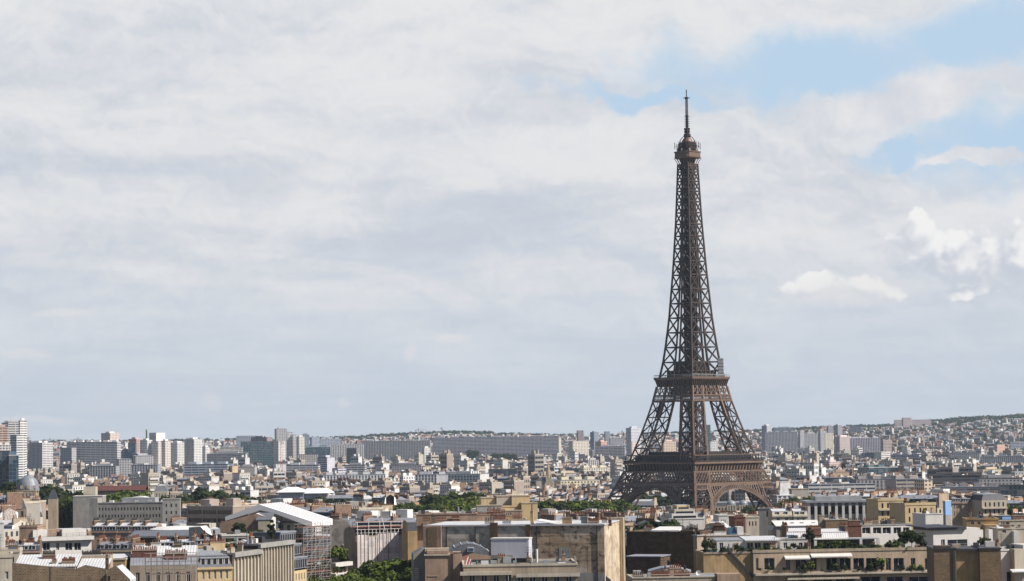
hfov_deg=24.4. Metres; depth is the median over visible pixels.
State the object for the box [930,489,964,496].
flat roof block
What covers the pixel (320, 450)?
glass office
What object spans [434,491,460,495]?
tree
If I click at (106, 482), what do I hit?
mansard house
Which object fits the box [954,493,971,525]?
slate house
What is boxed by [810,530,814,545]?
tree
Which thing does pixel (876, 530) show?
window
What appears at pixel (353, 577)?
tree
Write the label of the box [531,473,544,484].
flat roof block
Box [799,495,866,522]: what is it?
colonnade building
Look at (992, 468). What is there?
office block
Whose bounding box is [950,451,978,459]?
apartment slab
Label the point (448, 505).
tree
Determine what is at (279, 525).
mansard house
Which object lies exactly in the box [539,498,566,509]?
tree
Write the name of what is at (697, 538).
chimney stack house
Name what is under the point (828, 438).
apartment block
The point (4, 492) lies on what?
tree
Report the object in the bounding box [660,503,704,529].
balcony block
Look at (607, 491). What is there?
mansard house
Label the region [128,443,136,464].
glass office
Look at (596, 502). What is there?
tree
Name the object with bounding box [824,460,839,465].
office block
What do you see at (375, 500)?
tree
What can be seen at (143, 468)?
apartment slab
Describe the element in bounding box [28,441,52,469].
apartment slab
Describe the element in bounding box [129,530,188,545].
hall
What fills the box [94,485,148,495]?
red roof hall
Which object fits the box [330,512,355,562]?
gable wall house
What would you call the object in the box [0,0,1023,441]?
sky
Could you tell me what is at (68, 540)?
terrace house
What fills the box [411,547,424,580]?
sloping wall
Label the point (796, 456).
flat roof block
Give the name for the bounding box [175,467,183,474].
flat roof block
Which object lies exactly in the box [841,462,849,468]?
mansard house
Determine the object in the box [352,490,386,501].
mansard house
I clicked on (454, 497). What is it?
tree
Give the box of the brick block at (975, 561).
[926,541,1001,580]
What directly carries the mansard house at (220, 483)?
on the ground
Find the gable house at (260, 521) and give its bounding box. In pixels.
[220,512,275,532]
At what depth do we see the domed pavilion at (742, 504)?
2142.80 m
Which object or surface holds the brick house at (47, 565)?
on the ground
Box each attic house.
[713,510,727,524]
[728,511,745,532]
[745,511,758,535]
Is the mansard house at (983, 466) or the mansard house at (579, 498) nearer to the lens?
the mansard house at (579, 498)
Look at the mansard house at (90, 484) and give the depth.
2334.68 m
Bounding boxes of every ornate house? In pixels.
[866,492,908,522]
[889,498,935,534]
[971,492,1007,516]
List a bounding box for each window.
[43,543,49,549]
[65,543,71,549]
[74,543,80,549]
[136,573,139,580]
[146,572,149,580]
[186,572,189,580]
[469,575,474,580]
[481,575,486,580]
[493,575,498,580]
[505,575,510,580]
[673,516,695,517]
[676,511,692,513]
[755,543,760,548]
[764,558,773,569]
[786,560,789,569]
[788,576,806,580]
[796,559,805,569]
[811,558,816,569]
[813,576,831,580]
[826,558,836,569]
[836,579,854,580]
[840,558,849,569]
[853,558,863,569]
[861,576,879,580]
[862,527,869,533]
[866,558,876,569]
[873,527,880,533]
[883,527,889,533]
[886,558,890,569]
[887,576,902,580]
[893,527,900,533]
[894,558,902,568]
[909,576,926,580]
[947,539,966,545]
[1007,572,1010,580]
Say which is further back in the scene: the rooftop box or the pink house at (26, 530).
the pink house at (26, 530)
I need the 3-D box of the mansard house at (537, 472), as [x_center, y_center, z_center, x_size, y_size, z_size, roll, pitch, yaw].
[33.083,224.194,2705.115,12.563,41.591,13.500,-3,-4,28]
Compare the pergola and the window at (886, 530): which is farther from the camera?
the window at (886, 530)
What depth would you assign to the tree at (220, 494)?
1304.64 m
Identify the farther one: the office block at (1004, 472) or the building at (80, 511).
the office block at (1004, 472)
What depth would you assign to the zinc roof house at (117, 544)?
637.49 m
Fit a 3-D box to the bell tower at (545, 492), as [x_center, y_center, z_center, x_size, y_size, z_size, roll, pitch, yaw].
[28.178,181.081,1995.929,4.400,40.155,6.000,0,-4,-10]
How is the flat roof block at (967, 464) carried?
on the ground
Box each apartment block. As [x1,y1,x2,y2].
[133,453,153,464]
[392,462,421,473]
[399,473,414,485]
[422,446,429,463]
[710,441,717,450]
[779,481,790,490]
[824,433,833,449]
[994,444,1004,451]
[1011,471,1023,475]
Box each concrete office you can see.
[89,497,162,527]
[162,498,180,525]
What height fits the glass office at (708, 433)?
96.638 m
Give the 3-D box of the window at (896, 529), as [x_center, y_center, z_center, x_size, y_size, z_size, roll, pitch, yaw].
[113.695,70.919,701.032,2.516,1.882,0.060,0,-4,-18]
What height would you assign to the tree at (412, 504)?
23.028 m
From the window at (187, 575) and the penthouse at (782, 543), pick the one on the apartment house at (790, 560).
the penthouse at (782, 543)
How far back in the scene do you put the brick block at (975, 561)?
557.01 m
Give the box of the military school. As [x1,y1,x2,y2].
[714,501,757,510]
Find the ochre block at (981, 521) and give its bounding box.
[962,510,998,544]
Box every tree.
[0,481,17,492]
[0,486,13,494]
[39,483,65,491]
[39,489,58,504]
[48,488,71,501]
[58,490,83,526]
[58,494,83,527]
[58,496,72,527]
[106,490,135,496]
[106,493,121,501]
[107,491,151,499]
[112,490,142,501]
[175,489,228,497]
[180,495,195,503]
[190,487,210,500]
[209,490,243,499]
[225,542,236,548]
[231,522,247,532]
[238,495,256,499]
[266,520,275,539]
[305,496,326,501]
[308,577,338,580]
[325,548,338,565]
[326,574,348,580]
[328,498,350,502]
[329,545,347,561]
[343,572,364,580]
[346,568,369,577]
[359,560,404,578]
[361,564,373,575]
[363,577,380,580]
[369,499,384,503]
[369,570,403,580]
[385,557,404,565]
[389,560,410,574]
[392,503,409,510]
[397,567,410,580]
[405,501,416,511]
[413,504,436,512]
[418,495,448,504]
[419,492,438,504]
[430,503,443,511]
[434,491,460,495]
[438,498,458,506]
[439,505,454,511]
[441,496,468,501]
[445,501,459,511]
[447,494,464,500]
[453,491,476,497]
[453,503,474,511]
[454,500,476,504]
[463,495,477,501]
[465,449,479,459]
[471,492,487,496]
[504,454,517,459]
[538,500,550,510]
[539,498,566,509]
[570,501,590,511]
[581,504,604,510]
[588,498,611,504]
[591,503,615,510]
[601,499,626,511]
[612,500,638,512]
[614,505,633,512]
[625,524,643,566]
[640,493,668,506]
[640,520,671,528]
[654,495,665,505]
[663,518,681,525]
[701,538,712,547]
[743,505,756,514]
[747,506,759,513]
[780,496,800,506]
[799,496,812,502]
[805,528,811,548]
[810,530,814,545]
[874,557,888,566]
[889,539,902,547]
[897,531,908,543]
[905,530,917,545]
[914,532,926,545]
[977,537,990,544]
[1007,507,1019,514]
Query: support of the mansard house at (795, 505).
on the ground
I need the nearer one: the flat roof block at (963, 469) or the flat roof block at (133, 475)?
the flat roof block at (963, 469)
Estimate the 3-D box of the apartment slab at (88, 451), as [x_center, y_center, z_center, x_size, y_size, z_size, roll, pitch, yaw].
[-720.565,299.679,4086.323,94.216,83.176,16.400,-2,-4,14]
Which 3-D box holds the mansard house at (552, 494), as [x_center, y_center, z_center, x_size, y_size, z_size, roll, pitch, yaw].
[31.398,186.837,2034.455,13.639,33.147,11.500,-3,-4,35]
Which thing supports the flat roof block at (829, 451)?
on the ground
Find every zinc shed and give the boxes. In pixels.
[625,554,670,573]
[648,565,690,572]
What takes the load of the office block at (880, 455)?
on the ground
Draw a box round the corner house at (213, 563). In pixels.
[193,537,232,580]
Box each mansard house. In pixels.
[0,489,26,517]
[0,502,17,519]
[0,511,27,528]
[31,496,41,513]
[40,511,42,523]
[46,506,47,528]
[51,475,65,484]
[84,479,98,486]
[94,478,109,485]
[109,476,120,483]
[110,473,122,478]
[115,480,130,484]
[120,477,128,481]
[159,480,177,486]
[166,480,187,487]
[166,483,177,490]
[169,515,186,525]
[177,475,192,482]
[181,499,198,517]
[193,474,203,480]
[197,521,219,528]
[207,480,223,487]
[219,498,247,504]
[224,479,234,483]
[245,508,283,530]
[251,478,264,485]
[259,500,307,506]
[270,478,289,483]
[275,484,295,489]
[282,501,352,533]
[290,477,302,481]
[291,480,308,487]
[293,498,323,506]
[301,469,311,475]
[301,484,316,489]
[302,475,317,481]
[327,479,337,486]
[328,489,364,501]
[332,485,353,491]
[335,479,354,485]
[337,484,351,488]
[338,477,349,480]
[342,480,355,488]
[347,478,359,486]
[351,506,359,516]
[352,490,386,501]
[357,485,376,493]
[360,509,430,525]
[365,502,392,510]
[367,487,385,494]
[371,490,395,505]
[377,487,394,492]
[388,472,398,477]
[394,493,409,504]
[401,480,414,485]
[408,491,427,497]
[414,487,434,494]
[431,467,444,473]
[445,467,456,473]
[455,480,464,490]
[459,488,476,491]
[464,483,477,490]
[476,489,487,493]
[492,473,502,479]
[497,473,512,482]
[530,496,548,501]
[534,471,545,475]
[539,490,554,497]
[540,507,600,520]
[545,473,556,487]
[554,489,572,498]
[555,482,574,490]
[566,473,580,478]
[568,494,591,501]
[572,464,583,472]
[572,490,583,496]
[572,507,617,519]
[581,473,593,478]
[589,485,609,492]
[593,473,601,477]
[601,479,611,488]
[602,508,650,517]
[604,489,623,493]
[618,508,655,525]
[625,520,633,525]
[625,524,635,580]
[636,513,664,524]
[647,504,692,514]
[650,507,667,516]
[651,506,699,512]
[690,507,708,529]
[705,515,712,529]
[764,485,778,493]
[766,480,778,487]
[769,458,777,464]
[769,464,784,469]
[772,475,788,481]
[777,461,788,465]
[782,462,795,468]
[788,476,806,483]
[790,480,802,487]
[792,500,798,508]
[798,458,807,464]
[799,479,808,487]
[809,478,819,483]
[811,491,844,496]
[822,465,833,472]
[834,455,841,461]
[836,489,866,495]
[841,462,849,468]
[842,457,851,462]
[843,466,852,475]
[849,488,877,498]
[855,460,869,465]
[870,489,880,497]
[877,488,901,496]
[883,488,915,492]
[886,486,925,495]
[888,488,951,519]
[890,464,901,472]
[897,463,912,470]
[909,464,925,472]
[912,462,925,467]
[914,459,927,464]
[938,455,948,460]
[977,470,987,477]
[980,463,994,468]
[1001,463,1012,470]
[1006,467,1012,474]
[1007,500,1023,506]
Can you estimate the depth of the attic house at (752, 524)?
806.80 m
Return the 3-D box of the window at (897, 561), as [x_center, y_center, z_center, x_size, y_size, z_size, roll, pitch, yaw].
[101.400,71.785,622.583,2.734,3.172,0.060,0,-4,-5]
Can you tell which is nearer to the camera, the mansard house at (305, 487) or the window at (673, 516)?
the window at (673, 516)
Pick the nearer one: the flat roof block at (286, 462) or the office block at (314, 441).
the flat roof block at (286, 462)
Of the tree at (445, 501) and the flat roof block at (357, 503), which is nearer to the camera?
the flat roof block at (357, 503)
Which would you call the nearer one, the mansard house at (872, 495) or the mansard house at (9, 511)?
the mansard house at (9, 511)
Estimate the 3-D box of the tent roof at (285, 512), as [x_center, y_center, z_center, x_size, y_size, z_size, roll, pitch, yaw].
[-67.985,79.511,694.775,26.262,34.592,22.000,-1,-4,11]
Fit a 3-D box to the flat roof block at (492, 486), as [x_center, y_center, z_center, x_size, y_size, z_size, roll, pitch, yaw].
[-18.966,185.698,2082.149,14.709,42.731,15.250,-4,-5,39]
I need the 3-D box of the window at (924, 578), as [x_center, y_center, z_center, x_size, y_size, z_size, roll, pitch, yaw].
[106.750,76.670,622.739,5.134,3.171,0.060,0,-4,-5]
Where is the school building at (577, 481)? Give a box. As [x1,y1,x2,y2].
[554,477,599,487]
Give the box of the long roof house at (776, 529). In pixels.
[770,520,817,536]
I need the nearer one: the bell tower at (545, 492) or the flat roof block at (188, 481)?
the bell tower at (545, 492)
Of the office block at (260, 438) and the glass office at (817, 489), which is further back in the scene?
the office block at (260, 438)
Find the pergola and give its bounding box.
[810,537,879,548]
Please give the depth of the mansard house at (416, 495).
2042.44 m
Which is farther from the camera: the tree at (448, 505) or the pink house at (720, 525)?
the tree at (448, 505)
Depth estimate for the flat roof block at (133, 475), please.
2658.07 m
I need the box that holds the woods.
[28,413,1023,450]
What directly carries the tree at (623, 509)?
on the ground
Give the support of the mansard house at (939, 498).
on the ground
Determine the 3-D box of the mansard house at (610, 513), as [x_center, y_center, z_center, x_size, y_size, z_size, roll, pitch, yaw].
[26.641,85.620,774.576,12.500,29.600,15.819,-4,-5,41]
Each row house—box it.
[91,517,104,549]
[105,517,117,540]
[117,517,130,540]
[130,517,143,540]
[143,517,161,529]
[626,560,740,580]
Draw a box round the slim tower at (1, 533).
[0,521,3,546]
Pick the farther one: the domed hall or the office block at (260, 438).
the office block at (260, 438)
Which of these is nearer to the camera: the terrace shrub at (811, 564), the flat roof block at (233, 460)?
the terrace shrub at (811, 564)
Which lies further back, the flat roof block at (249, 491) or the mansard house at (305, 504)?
the flat roof block at (249, 491)
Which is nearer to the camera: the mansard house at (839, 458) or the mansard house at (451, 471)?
the mansard house at (451, 471)
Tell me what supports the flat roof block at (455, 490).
on the ground
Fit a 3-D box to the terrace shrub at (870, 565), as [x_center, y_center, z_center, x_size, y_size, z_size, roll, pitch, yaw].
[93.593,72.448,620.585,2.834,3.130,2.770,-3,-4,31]
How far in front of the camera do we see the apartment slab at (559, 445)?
4890.82 m
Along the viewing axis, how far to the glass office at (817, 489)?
1825.62 m
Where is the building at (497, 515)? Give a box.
[476,507,527,520]
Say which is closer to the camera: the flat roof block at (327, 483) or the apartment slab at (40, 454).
the flat roof block at (327, 483)
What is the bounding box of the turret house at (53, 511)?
[48,490,57,528]
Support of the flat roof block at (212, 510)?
on the ground
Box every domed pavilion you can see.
[726,500,735,510]
[738,500,747,510]
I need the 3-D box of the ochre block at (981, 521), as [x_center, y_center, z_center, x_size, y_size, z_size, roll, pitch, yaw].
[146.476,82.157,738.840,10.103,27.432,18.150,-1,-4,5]
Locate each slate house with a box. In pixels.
[249,530,306,580]
[402,520,416,561]
[949,493,961,525]
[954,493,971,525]
[964,493,972,516]
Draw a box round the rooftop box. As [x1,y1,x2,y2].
[490,537,532,562]
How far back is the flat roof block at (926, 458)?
3320.04 m
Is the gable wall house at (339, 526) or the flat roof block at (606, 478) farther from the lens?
the flat roof block at (606, 478)
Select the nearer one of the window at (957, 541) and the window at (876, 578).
the window at (876, 578)
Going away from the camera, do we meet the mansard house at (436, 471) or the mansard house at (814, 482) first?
the mansard house at (814, 482)
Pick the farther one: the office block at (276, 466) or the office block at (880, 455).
the office block at (880, 455)
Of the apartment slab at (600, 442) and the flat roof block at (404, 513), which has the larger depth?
the apartment slab at (600, 442)
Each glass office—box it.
[0,451,11,484]
[9,452,18,482]
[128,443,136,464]
[241,441,272,465]
[305,445,330,456]
[488,469,517,476]
[512,463,523,467]
[701,425,710,450]
[804,483,874,495]
[824,477,851,482]
[858,465,889,474]
[861,453,873,458]
[998,484,1023,497]
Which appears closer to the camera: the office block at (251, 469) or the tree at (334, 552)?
the tree at (334, 552)
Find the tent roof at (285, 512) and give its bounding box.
[225,502,332,561]
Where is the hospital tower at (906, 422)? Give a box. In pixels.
[902,418,911,427]
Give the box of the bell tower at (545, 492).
[542,483,548,495]
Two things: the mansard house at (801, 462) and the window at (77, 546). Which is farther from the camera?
the mansard house at (801, 462)
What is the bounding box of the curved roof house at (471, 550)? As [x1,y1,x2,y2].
[449,541,490,559]
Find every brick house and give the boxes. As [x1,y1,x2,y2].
[12,549,112,580]
[105,554,135,580]
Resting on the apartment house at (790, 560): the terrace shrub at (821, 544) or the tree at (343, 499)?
the terrace shrub at (821, 544)
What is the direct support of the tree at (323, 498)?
on the ground
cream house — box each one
[0,537,22,562]
[0,551,12,580]
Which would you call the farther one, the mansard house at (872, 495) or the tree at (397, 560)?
the mansard house at (872, 495)
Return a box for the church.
[535,463,551,487]
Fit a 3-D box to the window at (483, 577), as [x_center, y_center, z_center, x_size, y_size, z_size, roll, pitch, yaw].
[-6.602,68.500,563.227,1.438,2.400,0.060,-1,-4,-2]
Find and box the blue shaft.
[943,500,951,525]
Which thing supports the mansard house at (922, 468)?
on the ground
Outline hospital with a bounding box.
[894,419,930,427]
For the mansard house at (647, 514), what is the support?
on the ground
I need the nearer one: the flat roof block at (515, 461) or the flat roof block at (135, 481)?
the flat roof block at (135, 481)
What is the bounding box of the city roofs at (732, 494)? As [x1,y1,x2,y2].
[0,417,1023,562]
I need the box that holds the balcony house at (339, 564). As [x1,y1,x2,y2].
[306,555,352,579]
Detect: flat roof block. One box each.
[23,496,40,523]
[27,469,34,475]
[27,496,45,528]
[32,468,42,473]
[36,477,52,485]
[40,468,55,472]
[40,470,56,476]
[45,473,62,478]
[53,460,59,468]
[58,469,68,476]
[58,486,72,492]
[59,462,64,470]
[62,482,85,492]
[63,461,76,472]
[64,470,78,483]
[74,458,84,474]
[74,474,94,482]
[75,478,91,484]
[87,461,96,474]
[96,459,109,464]
[129,472,141,480]
[131,475,139,484]
[140,469,159,495]
[159,475,172,482]
[162,469,173,474]
[166,472,182,480]
[169,486,182,497]
[171,461,181,468]
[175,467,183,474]
[179,486,196,493]
[182,479,195,483]
[184,481,199,485]
[186,498,255,526]
[194,481,218,491]
[199,473,218,483]
[203,469,215,475]
[215,470,232,481]
[225,485,238,493]
[228,457,237,464]
[230,479,250,489]
[232,470,249,483]
[234,486,258,496]
[238,455,249,466]
[245,482,273,494]
[249,498,311,504]
[250,474,263,480]
[259,467,272,475]
[267,494,278,499]
[270,468,284,479]
[273,482,287,487]
[278,460,290,464]
[286,456,293,461]
[287,470,301,480]
[293,458,304,464]
[295,499,322,503]
[307,478,325,487]
[312,478,329,487]
[323,470,337,474]
[333,498,382,515]
[335,488,358,494]
[338,455,345,462]
[349,509,415,524]
[351,454,361,462]
[362,478,375,486]
[372,468,388,477]
[372,478,392,487]
[373,454,383,463]
[374,461,388,469]
[386,485,398,492]
[388,478,398,483]
[391,455,400,460]
[392,459,403,464]
[399,484,419,493]
[400,469,416,475]
[400,493,413,501]
[414,452,423,465]
[414,481,424,484]
[419,481,438,494]
[425,460,436,465]
[426,452,438,462]
[440,450,452,469]
[440,481,459,494]
[444,488,463,494]
[453,465,463,470]
[454,453,465,464]
[459,458,473,467]
[467,480,481,485]
[469,464,485,472]
[476,454,483,461]
[476,461,488,472]
[479,479,501,493]
[486,458,495,465]
[487,489,523,496]
[494,458,507,468]
[503,476,524,493]
[508,460,520,467]
[514,465,526,470]
[515,472,529,493]
[524,494,540,498]
[528,450,543,475]
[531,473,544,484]
[536,486,556,494]
[538,507,565,518]
[549,463,562,473]
[552,453,562,459]
[552,472,568,479]
[552,495,568,500]
[556,484,571,491]
[559,455,566,462]
[570,450,578,459]
[575,495,599,499]
[577,483,591,489]
[579,454,589,460]
[585,491,609,497]
[587,483,603,490]
[589,449,593,455]
[593,454,603,461]
[600,475,616,483]
[600,494,620,500]
[604,456,613,461]
[610,455,622,477]
[611,471,631,492]
[749,439,756,443]
[749,466,770,500]
[763,461,772,467]
[770,463,778,471]
[771,470,779,480]
[773,447,781,453]
[773,451,781,458]
[776,468,790,476]
[778,453,790,461]
[785,466,805,480]
[791,454,800,458]
[796,471,816,480]
[803,458,818,476]
[805,446,813,454]
[808,451,818,461]
[819,457,826,464]
[819,464,825,475]
[821,454,833,459]
[823,448,833,456]
[825,487,855,493]
[827,478,848,483]
[840,449,850,454]
[842,453,852,461]
[851,449,859,455]
[853,446,861,452]
[866,472,875,478]
[879,458,894,466]
[881,473,893,478]
[899,457,912,465]
[902,445,910,453]
[903,460,912,466]
[903,468,924,479]
[921,453,930,457]
[921,456,930,461]
[926,459,938,466]
[927,464,940,476]
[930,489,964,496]
[931,458,940,467]
[932,452,942,457]
[936,461,947,467]
[939,463,957,474]
[943,450,951,455]
[948,460,960,468]
[956,459,970,465]
[959,463,974,474]
[960,457,975,463]
[965,460,976,470]
[968,443,976,448]
[975,446,983,453]
[983,432,990,436]
[986,470,999,474]
[987,450,998,455]
[1000,434,1007,439]
[1003,449,1012,455]
[1008,435,1013,443]
[1013,448,1021,454]
[1013,463,1023,470]
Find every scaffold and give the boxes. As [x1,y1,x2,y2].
[144,552,196,580]
[294,522,330,580]
[310,526,329,562]
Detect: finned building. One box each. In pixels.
[199,541,262,580]
[225,529,294,580]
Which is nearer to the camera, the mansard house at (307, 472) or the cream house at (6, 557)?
the cream house at (6, 557)
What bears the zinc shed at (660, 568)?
on the ground
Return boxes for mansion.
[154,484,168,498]
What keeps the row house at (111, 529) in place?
on the ground
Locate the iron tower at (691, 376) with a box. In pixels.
[607,90,777,514]
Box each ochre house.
[695,543,752,580]
[817,512,847,528]
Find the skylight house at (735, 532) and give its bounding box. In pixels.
[703,525,750,549]
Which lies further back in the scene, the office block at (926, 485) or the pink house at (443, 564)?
the office block at (926, 485)
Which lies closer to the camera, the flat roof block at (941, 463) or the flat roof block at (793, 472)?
the flat roof block at (793, 472)
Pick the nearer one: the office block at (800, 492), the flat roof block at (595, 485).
the office block at (800, 492)
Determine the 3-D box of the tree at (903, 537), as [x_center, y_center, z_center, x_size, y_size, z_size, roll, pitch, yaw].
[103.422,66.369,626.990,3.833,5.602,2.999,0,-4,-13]
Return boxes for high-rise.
[280,441,283,470]
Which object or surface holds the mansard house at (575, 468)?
on the ground
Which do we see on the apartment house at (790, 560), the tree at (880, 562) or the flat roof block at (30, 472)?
the tree at (880, 562)
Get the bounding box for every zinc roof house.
[5,535,41,554]
[96,534,139,553]
[130,539,197,580]
[156,532,195,545]
[194,530,218,548]
[780,521,805,536]
[821,522,847,537]
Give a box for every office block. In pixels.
[116,458,131,476]
[121,447,127,458]
[171,441,183,465]
[184,462,232,476]
[202,445,209,463]
[219,447,242,452]
[229,465,237,472]
[236,436,254,446]
[238,464,256,475]
[251,436,271,440]
[273,441,285,463]
[273,464,285,471]
[286,462,319,472]
[298,454,317,463]
[310,436,318,446]
[317,455,334,472]
[320,437,340,446]
[323,471,384,480]
[331,444,363,461]
[332,468,345,472]
[344,463,366,473]
[346,448,359,463]
[555,471,578,475]
[569,441,588,457]
[579,465,607,472]
[586,458,597,465]
[609,437,622,445]
[773,491,794,506]
[788,488,807,497]
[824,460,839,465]
[831,469,848,475]
[849,426,861,432]
[852,476,885,490]
[874,452,889,459]
[881,440,891,452]
[885,475,923,490]
[914,480,932,491]
[940,483,997,492]
[977,475,1022,484]
[980,467,1001,472]
[1001,471,1008,474]
[1010,442,1023,449]
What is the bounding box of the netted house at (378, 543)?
[344,517,403,571]
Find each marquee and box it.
[278,487,304,500]
[304,488,333,499]
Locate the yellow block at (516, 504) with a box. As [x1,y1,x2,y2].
[475,495,537,520]
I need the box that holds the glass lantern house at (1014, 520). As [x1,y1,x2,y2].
[984,510,1023,526]
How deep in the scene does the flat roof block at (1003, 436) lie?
6034.44 m
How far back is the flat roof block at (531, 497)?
1362.41 m
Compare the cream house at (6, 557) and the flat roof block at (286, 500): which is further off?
the flat roof block at (286, 500)
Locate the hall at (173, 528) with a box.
[150,526,193,529]
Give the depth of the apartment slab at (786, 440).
5584.31 m
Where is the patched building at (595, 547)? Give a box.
[423,504,625,580]
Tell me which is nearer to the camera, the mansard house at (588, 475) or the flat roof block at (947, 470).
the flat roof block at (947, 470)
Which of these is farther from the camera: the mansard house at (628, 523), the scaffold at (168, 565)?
the mansard house at (628, 523)
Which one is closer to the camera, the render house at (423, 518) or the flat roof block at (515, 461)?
the render house at (423, 518)
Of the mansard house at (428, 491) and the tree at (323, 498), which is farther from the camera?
the mansard house at (428, 491)
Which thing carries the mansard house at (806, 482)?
on the ground
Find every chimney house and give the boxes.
[804,525,821,545]
[838,517,861,536]
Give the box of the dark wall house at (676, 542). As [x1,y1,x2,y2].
[626,517,711,572]
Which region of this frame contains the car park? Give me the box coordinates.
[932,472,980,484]
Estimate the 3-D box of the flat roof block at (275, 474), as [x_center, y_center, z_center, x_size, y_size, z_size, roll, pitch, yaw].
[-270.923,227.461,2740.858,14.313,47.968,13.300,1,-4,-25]
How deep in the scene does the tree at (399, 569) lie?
655.71 m
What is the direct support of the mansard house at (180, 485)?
on the ground
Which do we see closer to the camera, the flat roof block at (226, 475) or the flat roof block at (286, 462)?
the flat roof block at (226, 475)
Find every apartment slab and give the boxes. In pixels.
[0,442,10,450]
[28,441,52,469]
[60,447,76,463]
[67,440,120,465]
[90,464,119,477]
[129,437,141,452]
[131,464,160,474]
[207,451,247,464]
[362,439,430,460]
[415,471,437,483]
[433,435,559,457]
[438,472,447,482]
[448,471,488,483]
[558,438,561,453]
[594,445,625,458]
[595,440,606,445]
[629,441,639,458]
[662,440,675,451]
[762,424,771,451]
[765,431,797,452]
[774,427,793,431]
[805,432,817,450]
[834,435,850,453]
[851,436,880,452]
[891,453,918,459]
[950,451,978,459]
[980,454,1023,463]
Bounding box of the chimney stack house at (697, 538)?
[692,531,704,572]
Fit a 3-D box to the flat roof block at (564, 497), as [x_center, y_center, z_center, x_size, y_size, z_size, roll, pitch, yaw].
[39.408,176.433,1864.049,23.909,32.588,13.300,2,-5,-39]
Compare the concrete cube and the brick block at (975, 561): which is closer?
the brick block at (975, 561)
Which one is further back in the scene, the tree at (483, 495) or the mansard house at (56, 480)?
the mansard house at (56, 480)
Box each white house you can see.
[860,516,911,544]
[912,508,942,530]
[995,536,1023,580]
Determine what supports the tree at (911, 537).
on the apartment house at (790, 560)
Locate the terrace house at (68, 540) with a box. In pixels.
[30,528,93,553]
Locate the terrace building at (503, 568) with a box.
[460,547,579,580]
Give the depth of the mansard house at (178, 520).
900.53 m
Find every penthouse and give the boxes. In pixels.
[218,530,248,540]
[711,536,779,551]
[777,535,807,549]
[899,540,914,546]
[906,524,992,545]
[988,521,1023,546]
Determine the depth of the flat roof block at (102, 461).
3097.27 m
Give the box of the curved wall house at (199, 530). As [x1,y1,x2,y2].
[189,526,219,539]
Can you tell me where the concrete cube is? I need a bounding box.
[757,498,773,535]
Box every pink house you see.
[19,518,45,541]
[424,547,461,580]
[709,521,729,532]
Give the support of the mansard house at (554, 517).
on the ground
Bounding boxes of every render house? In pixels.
[82,549,130,570]
[416,506,477,548]
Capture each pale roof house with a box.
[768,504,792,535]
[792,504,807,519]
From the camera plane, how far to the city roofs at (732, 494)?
5556.58 m
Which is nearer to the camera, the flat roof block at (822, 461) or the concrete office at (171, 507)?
the concrete office at (171, 507)
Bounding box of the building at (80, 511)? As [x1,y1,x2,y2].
[73,487,105,527]
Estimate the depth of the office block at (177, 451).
4396.98 m
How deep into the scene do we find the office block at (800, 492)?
1764.36 m
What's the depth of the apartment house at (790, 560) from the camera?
620.58 m
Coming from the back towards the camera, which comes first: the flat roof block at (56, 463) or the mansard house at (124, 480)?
the flat roof block at (56, 463)
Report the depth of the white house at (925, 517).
798.16 m
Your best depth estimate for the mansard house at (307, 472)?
3095.48 m
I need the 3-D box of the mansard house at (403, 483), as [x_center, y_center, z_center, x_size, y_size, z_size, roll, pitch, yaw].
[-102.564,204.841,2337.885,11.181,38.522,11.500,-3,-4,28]
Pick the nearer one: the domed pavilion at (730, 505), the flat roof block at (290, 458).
the domed pavilion at (730, 505)
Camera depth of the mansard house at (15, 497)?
913.18 m
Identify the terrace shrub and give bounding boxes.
[332,566,340,574]
[708,542,715,548]
[800,562,808,572]
[805,561,814,572]
[816,541,826,547]
[824,541,833,548]
[829,563,837,570]
[833,540,842,546]
[839,564,846,570]
[840,540,850,547]
[849,543,858,547]
[866,562,873,571]
[884,541,891,547]
[897,565,904,573]
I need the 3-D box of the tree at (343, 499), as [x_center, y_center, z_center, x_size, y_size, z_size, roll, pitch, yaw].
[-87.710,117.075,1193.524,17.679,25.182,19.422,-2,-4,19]
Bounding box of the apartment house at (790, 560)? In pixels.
[747,539,926,580]
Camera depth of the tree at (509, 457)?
4770.53 m
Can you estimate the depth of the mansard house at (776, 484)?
2106.06 m
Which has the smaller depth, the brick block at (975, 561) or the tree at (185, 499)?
the brick block at (975, 561)
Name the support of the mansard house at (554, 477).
on the ground
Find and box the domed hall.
[16,473,39,497]
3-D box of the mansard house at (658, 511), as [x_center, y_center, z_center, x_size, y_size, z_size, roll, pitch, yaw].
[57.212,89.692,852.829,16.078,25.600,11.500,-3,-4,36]

